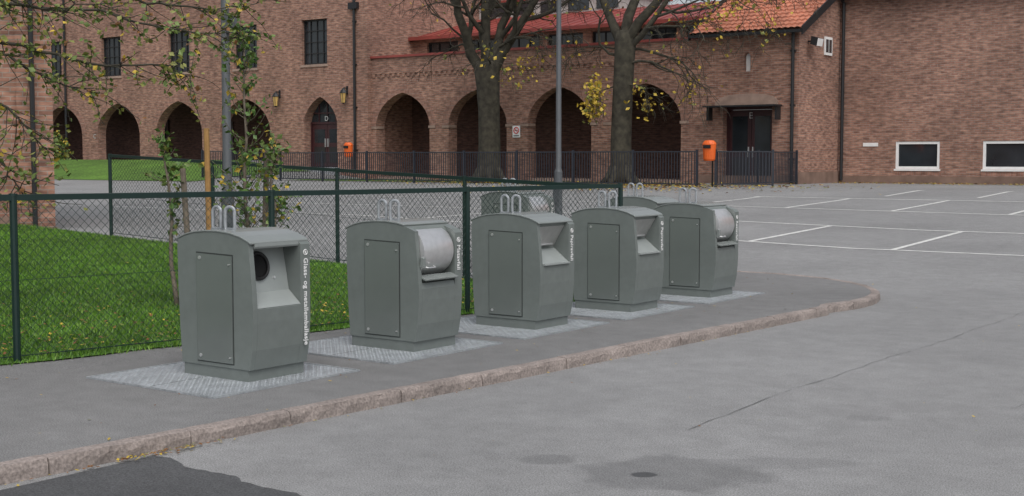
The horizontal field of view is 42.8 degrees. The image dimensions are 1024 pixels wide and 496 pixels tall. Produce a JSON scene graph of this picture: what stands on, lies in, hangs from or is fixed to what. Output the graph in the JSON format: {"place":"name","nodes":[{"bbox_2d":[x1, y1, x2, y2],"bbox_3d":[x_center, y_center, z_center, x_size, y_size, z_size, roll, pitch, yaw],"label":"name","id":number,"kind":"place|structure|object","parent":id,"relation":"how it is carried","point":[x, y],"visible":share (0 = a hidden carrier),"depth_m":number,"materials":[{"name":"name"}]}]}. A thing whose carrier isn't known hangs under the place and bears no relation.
{"place":"outdoors","nodes":[
{"label":"outdoors","id":0,"kind":"place"},
{"bbox_2d":[0,223,574,365],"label":"lawn","id":1,"kind":"structure","parent":0,"point":[72,353],"depth_m":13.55,"materials":[{"name":"plant"}]},
{"bbox_2d":[0,0,285,219],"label":"tree","id":2,"kind":"object","parent":1,"relation":"on","point":[6,6],"visible":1,"depth_m":12.73,"materials":[{"name":"green plant"}]},
{"bbox_2d":[144,123,190,306],"bbox_3d":[-3.682,-0.354,14.114,0.527,1.985,0.454,3,5,36],"label":"young tree","id":3,"kind":"object","parent":1,"relation":"on","point":[161,140],"visible":0.95,"depth_m":14.05,"materials":[{"name":"green plant"}]},
{"bbox_2d":[180,168,189,232],"bbox_3d":[-3.467,-0.098,13.962,0.182,1.505,0.064,3,5,36],"label":"tree stake","id":4,"kind":"object","parent":1,"relation":"on","point":[184,189],"visible":0.35,"depth_m":13.93,"materials":[{"name":"brown wood"}]},
{"bbox_2d":[204,128,210,229],"bbox_3d":[-3.301,-0.334,14.219,0.092,1.931,0.064,3,5,36],"label":"tree stake","id":5,"kind":"object","parent":1,"relation":"on","point":[207,165],"visible":0.58,"depth_m":14.17,"materials":[{"name":"brown wood"}]},
{"bbox_2d":[218,0,236,228],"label":"street lamp","id":6,"kind":"object","parent":1,"relation":"on","point":[226,152],"visible":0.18,"depth_m":16.89,"materials":[{"name":"grey metal"}]},
{"bbox_2d":[197,8,290,226],"bbox_3d":[-2.968,-0.993,14.380,1.007,3.237,0.879,-2,5,-29],"label":"young tree","id":7,"kind":"object","parent":1,"relation":"on","point":[245,155],"visible":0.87,"depth_m":14.40,"materials":[{"name":"green plant"}]},
{"bbox_2d":[262,149,268,226],"bbox_3d":[-2.760,-0.248,14.589,0.162,1.724,0.064,3,5,36],"label":"tree stake","id":8,"kind":"object","parent":1,"relation":"on","point":[264,202],"visible":0.27,"depth_m":14.53,"materials":[{"name":"brown wood"}]},
{"bbox_2d":[248,130,303,228],"bbox_3d":[-2.512,-0.316,14.257,0.661,1.941,0.628,-2,5,-29],"label":"young tree","id":9,"kind":"object","parent":1,"relation":"on","point":[272,162],"visible":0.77,"depth_m":14.24,"materials":[{"name":"green plant"}]},
{"bbox_2d":[0,254,870,461],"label":"pavement","id":10,"kind":"structure","parent":0,"point":[63,408],"depth_m":10.15,"materials":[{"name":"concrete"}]},
{"bbox_2d":[86,205,359,398],"bbox_3d":[-2.245,0.327,10.188,1.470,1.332,1.500,3,5,36],"label":"waste container","id":11,"kind":"object","parent":10,"relation":"on","point":[244,299],"visible":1,"depth_m":10.01,"materials":[{"name":"grey metal"}]},
{"bbox_2d":[196,251,233,364],"bbox_3d":[-2.278,0.459,9.984,0.420,0.850,0.019,3,5,36],"label":"door panel","id":12,"kind":"structure","parent":11,"relation":"in","point":[214,271],"depth_m":9.98,"materials":[{"name":"metal"}]},
{"bbox_2d":[308,199,502,364],"bbox_3d":[-1.118,0.221,11.714,1.470,1.332,1.500,3,5,36],"label":"waste container","id":13,"kind":"object","parent":10,"relation":"on","point":[404,278],"visible":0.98,"depth_m":11.51,"materials":[{"name":"grey metal"}]},
{"bbox_2d":[364,239,399,337],"bbox_3d":[-1.150,0.353,11.510,0.420,0.850,0.019,3,5,36],"label":"door panel","id":14,"kind":"structure","parent":13,"relation":"in","point":[381,258],"depth_m":11.51,"materials":[{"name":"metal"}]},
{"bbox_2d":[471,178,553,273],"bbox_3d":[-0.068,-0.334,18.609,1.470,1.332,1.500,3,5,36],"label":"waste container","id":15,"kind":"object","parent":10,"relation":"on","point":[517,201],"visible":0.18,"depth_m":18.44,"materials":[{"name":"grey metal"}]},
{"bbox_2d":[493,203,516,212],"bbox_3d":[-0.101,-0.202,18.405,0.420,0.850,0.019,3,5,36],"label":"door panel","id":16,"kind":"structure","parent":15,"relation":"in","point":[505,206],"depth_m":18.44,"materials":[{"name":"metal"}]},
{"bbox_2d":[458,194,608,339],"bbox_3d":[-0.038,0.120,13.175,1.470,1.332,1.500,3,5,36],"label":"waste container","id":17,"kind":"object","parent":10,"relation":"on","point":[523,273],"visible":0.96,"depth_m":12.99,"materials":[{"name":"grey metal"}]},
{"bbox_2d":[489,230,522,316],"bbox_3d":[-0.070,0.251,12.971,0.420,0.850,0.019,3,5,36],"label":"door panel","id":18,"kind":"structure","parent":17,"relation":"in","point":[505,247],"depth_m":12.96,"materials":[{"name":"metal"}]},
{"bbox_2d":[569,190,693,319],"bbox_3d":[1.036,0.019,14.629,1.470,1.332,1.500,3,5,36],"label":"waste container","id":19,"kind":"object","parent":10,"relation":"on","point":[618,261],"visible":0.83,"depth_m":14.44,"materials":[{"name":"grey metal"}]},
{"bbox_2d":[587,223,619,300],"bbox_3d":[1.004,0.150,14.424,0.420,0.850,0.019,3,5,36],"label":"door panel","id":20,"kind":"structure","parent":19,"relation":"in","point":[603,241],"depth_m":14.42,"materials":[{"name":"metal"}]},
{"bbox_2d":[607,183,678,209],"bbox_3d":[1.694,-0.252,18.308,1.470,1.332,1.500,3,5,36],"label":"waste container","id":21,"kind":"object","parent":10,"relation":"on","point":[649,201],"visible":0.06,"depth_m":18.09,"materials":[{"name":"grey metal"}]},
{"bbox_2d":[654,187,764,303],"bbox_3d":[2.128,-0.084,16.106,1.470,1.332,1.500,3,5,36],"label":"waste container","id":22,"kind":"object","parent":10,"relation":"on","point":[700,252],"visible":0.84,"depth_m":15.88,"materials":[{"name":"grey metal"}]},
{"bbox_2d":[669,217,699,287],"bbox_3d":[2.096,0.048,15.902,0.420,0.850,0.019,3,5,36],"label":"door panel","id":23,"kind":"structure","parent":22,"relation":"in","point":[684,243],"depth_m":15.90,"materials":[{"name":"metal"}]},
{"bbox_2d":[0,160,1023,495],"bbox_3d":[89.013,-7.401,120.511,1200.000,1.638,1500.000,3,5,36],"label":"ground","id":24,"kind":"structure","parent":0,"point":[900,408],"depth_m":9.84,"materials":[{"name":"grey asphalt"}]},
{"bbox_2d":[0,0,56,227],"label":"walls","id":25,"kind":"structure","parent":24,"relation":"on","point":[13,95],"depth_m":23.80,"materials":[{"name":"brick"}]},
{"bbox_2d":[27,0,37,225],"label":"drain pipe","id":26,"kind":"object","parent":25,"relation":"attached to","point":[32,111],"depth_m":23.66,"materials":[{"name":"black metal"}]},
{"bbox_2d":[53,130,70,159],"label":"bush","id":27,"kind":"object","parent":24,"relation":"on","point":[61,157],"visible":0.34,"depth_m":73.05,"materials":[{"name":"green plant"}]},
{"bbox_2d":[0,456,300,495],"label":"asphalt patch","id":28,"kind":"object","parent":24,"relation":"on","point":[156,476],"visible":1,"depth_m":7.14,"materials":[{"name":"grey asphalt"}]},
{"bbox_2d":[54,160,306,180],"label":"grass verge","id":29,"kind":"object","parent":24,"relation":"on","point":[89,169],"depth_m":63.72,"materials":[{"name":"green plant"}]},
{"bbox_2d":[50,0,504,178],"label":"brick wall","id":30,"kind":"structure","parent":24,"relation":"on","point":[306,90],"depth_m":66.04,"materials":[{"name":"brown brick"}]},
{"bbox_2d":[51,19,326,77],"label":"windows","id":31,"kind":"structure","parent":30,"relation":"attached to","point":[315,41],"depth_m":68.39,"materials":[{"name":"black glass"}]},
{"bbox_2d":[165,100,336,166],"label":"arched door","id":32,"kind":"structure","parent":30,"relation":"attached to","point":[323,135],"depth_m":63.30,"materials":[{"name":"black wood"}]},
{"bbox_2d":[272,90,280,106],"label":"wall lantern","id":33,"kind":"object","parent":30,"relation":"attached to","point":[275,96],"depth_m":63.99,"materials":[{"name":"yellow glass"}]},
{"bbox_2d":[340,86,347,103],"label":"wall lantern","id":34,"kind":"object","parent":30,"relation":"attached to","point":[343,92],"depth_m":61.29,"materials":[{"name":"black metal"}]},
{"bbox_2d":[62,0,795,183],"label":"drain pipes","id":35,"kind":"object","parent":30,"relation":"attached to","point":[353,5],"visible":0.66,"depth_m":60.95,"materials":[{"name":"black metal"}]},
{"bbox_2d":[513,126,519,136],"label":"no smoking sign","id":36,"kind":"object","parent":30,"relation":"attached to","point":[516,131],"visible":1,"depth_m":56.10,"materials":[{"name":"white metal"}]},
{"bbox_2d":[0,183,622,361],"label":"chain link fence","id":37,"kind":"object","parent":24,"relation":"on","point":[13,199],"visible":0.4,"depth_m":11.57,"materials":[{"name":"metal"}]},
{"bbox_2d":[343,142,352,168],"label":"litter bin","id":38,"kind":"object","parent":24,"relation":"on","point":[347,146],"visible":0.85,"depth_m":60.85,"materials":[{"name":"orange plastic"}]},
{"bbox_2d":[108,154,617,278],"bbox_3d":[-2.730,-0.485,18.997,10.138,1.786,0.070,3,5,37],"label":"chain link fence","id":39,"kind":"object","parent":24,"relation":"on","point":[337,171],"visible":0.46,"depth_m":18.89,"materials":[{"name":"metal"}]},
{"bbox_2d":[297,178,581,182],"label":"grass verge","id":40,"kind":"object","parent":24,"relation":"on","point":[390,180],"depth_m":55.30,"materials":[{"name":"green plant"}]},
{"bbox_2d":[0,271,879,484],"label":"kerb","id":41,"kind":"structure","parent":24,"relation":"on","point":[29,468],"depth_m":9.28,"materials":[{"name":"stone"}]},
{"bbox_2d":[201,150,697,186],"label":"metal railing","id":42,"kind":"object","parent":24,"relation":"on","point":[322,157],"visible":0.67,"depth_m":49.04,"materials":[{"name":"metal"}]},
{"bbox_2d":[389,0,608,182],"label":"tree","id":43,"kind":"object","parent":24,"relation":"on","point":[488,65],"visible":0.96,"depth_m":50.96,"materials":[{"name":"brown plant"}]},
{"bbox_2d":[1,179,1023,485],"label":"fallen leaves","id":44,"kind":"object","parent":24,"relation":"on","point":[471,285],"visible":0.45,"depth_m":41.85,"materials":[{"name":"yellow plant"}]},
{"bbox_2d":[371,21,700,182],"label":"arcade","id":45,"kind":"object","parent":24,"relation":"on","point":[445,112],"visible":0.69,"depth_m":56.41},
{"bbox_2d":[370,1,720,58],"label":"red roof","id":46,"kind":"structure","parent":45,"relation":"on","point":[592,21],"depth_m":59.19,"materials":[{"name":"metal"}]},
{"bbox_2d":[429,25,699,52],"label":"windows","id":47,"kind":"structure","parent":45,"relation":"attached to","point":[605,36],"depth_m":58.22,"materials":[{"name":"black glass"}]},
{"bbox_2d":[479,0,672,19],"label":"clerestory","id":48,"kind":"object","parent":45,"relation":"on","point":[645,3],"visible":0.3,"depth_m":63.80,"materials":[{"name":"red metal"}]},
{"bbox_2d":[553,0,561,214],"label":"street lamp","id":49,"kind":"object","parent":24,"relation":"on","point":[558,173],"visible":0.7,"depth_m":27.81,"materials":[{"name":"grey metal"}]},
{"bbox_2d":[117,190,1023,255],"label":"parking markings","id":50,"kind":"object","parent":24,"relation":"on","point":[755,240],"visible":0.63,"depth_m":28.49,"materials":[{"name":"paint"}]},
{"bbox_2d":[536,0,819,183],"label":"tree","id":51,"kind":"object","parent":24,"relation":"on","point":[627,38],"visible":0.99,"depth_m":47.23,"materials":[{"name":"brown plant"}]},
{"bbox_2d":[702,140,715,186],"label":"litter bin","id":52,"kind":"object","parent":24,"relation":"on","point":[709,150],"visible":0.98,"depth_m":43.68,"materials":[{"name":"orange plastic"}]},
{"bbox_2d":[714,150,797,186],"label":"metal railing","id":53,"kind":"object","parent":24,"relation":"on","point":[788,163],"visible":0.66,"depth_m":46.18,"materials":[{"name":"metal"}]},
{"bbox_2d":[698,0,840,183],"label":"walls entrance","id":54,"kind":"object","parent":24,"relation":"on","point":[766,79],"visible":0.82,"depth_m":49.78,"materials":[{"name":"brown brick"}]},
{"bbox_2d":[702,104,781,120],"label":"canopy","id":55,"kind":"object","parent":54,"relation":"attached to","point":[777,112],"visible":0.93,"depth_m":49.03,"materials":[{"name":"black metal"}]},
{"bbox_2d":[726,53,771,175],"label":"door entrance","id":56,"kind":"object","parent":54,"relation":"attached to","point":[745,132],"depth_m":50.09,"materials":[{"name":"black glass"}]},
{"bbox_2d":[688,0,835,40],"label":"tiled roof","id":57,"kind":"structure","parent":54,"relation":"on","point":[801,16],"depth_m":49.85,"materials":[{"name":"orange tile"}]},
{"bbox_2d":[808,36,823,46],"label":"flood light","id":58,"kind":"object","parent":54,"relation":"attached to","point":[816,41],"visible":1,"depth_m":48.54,"materials":[{"name":"black metal"}]},
{"bbox_2d":[824,36,832,55],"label":"side window","id":59,"kind":"structure","parent":54,"relation":"attached to","point":[828,43],"depth_m":50.28,"materials":[{"name":"white paint"}]},
{"bbox_2d":[688,313,1022,429],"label":"road crack","id":60,"kind":"object","parent":24,"relation":"on","point":[827,378],"visible":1,"depth_m":10.02,"materials":[{"name":"grey asphalt"}]},
{"bbox_2d":[839,0,1023,184],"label":"walls","id":61,"kind":"structure","parent":0,"point":[948,75],"depth_m":49.33,"materials":[{"name":"brick"}]},
{"bbox_2d":[839,0,845,179],"bbox_3d":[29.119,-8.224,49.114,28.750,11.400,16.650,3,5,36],"label":"drain pipe","id":62,"kind":"structure","parent":61,"relation":"attached to","point":[842,89],"depth_m":51.26,"materials":[{"name":"black metal"}]},
{"bbox_2d":[863,141,1023,171],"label":"windows","id":63,"kind":"structure","parent":61,"relation":"attached to","point":[925,156],"depth_m":49.39,"materials":[{"name":"white paint"}]}
]}

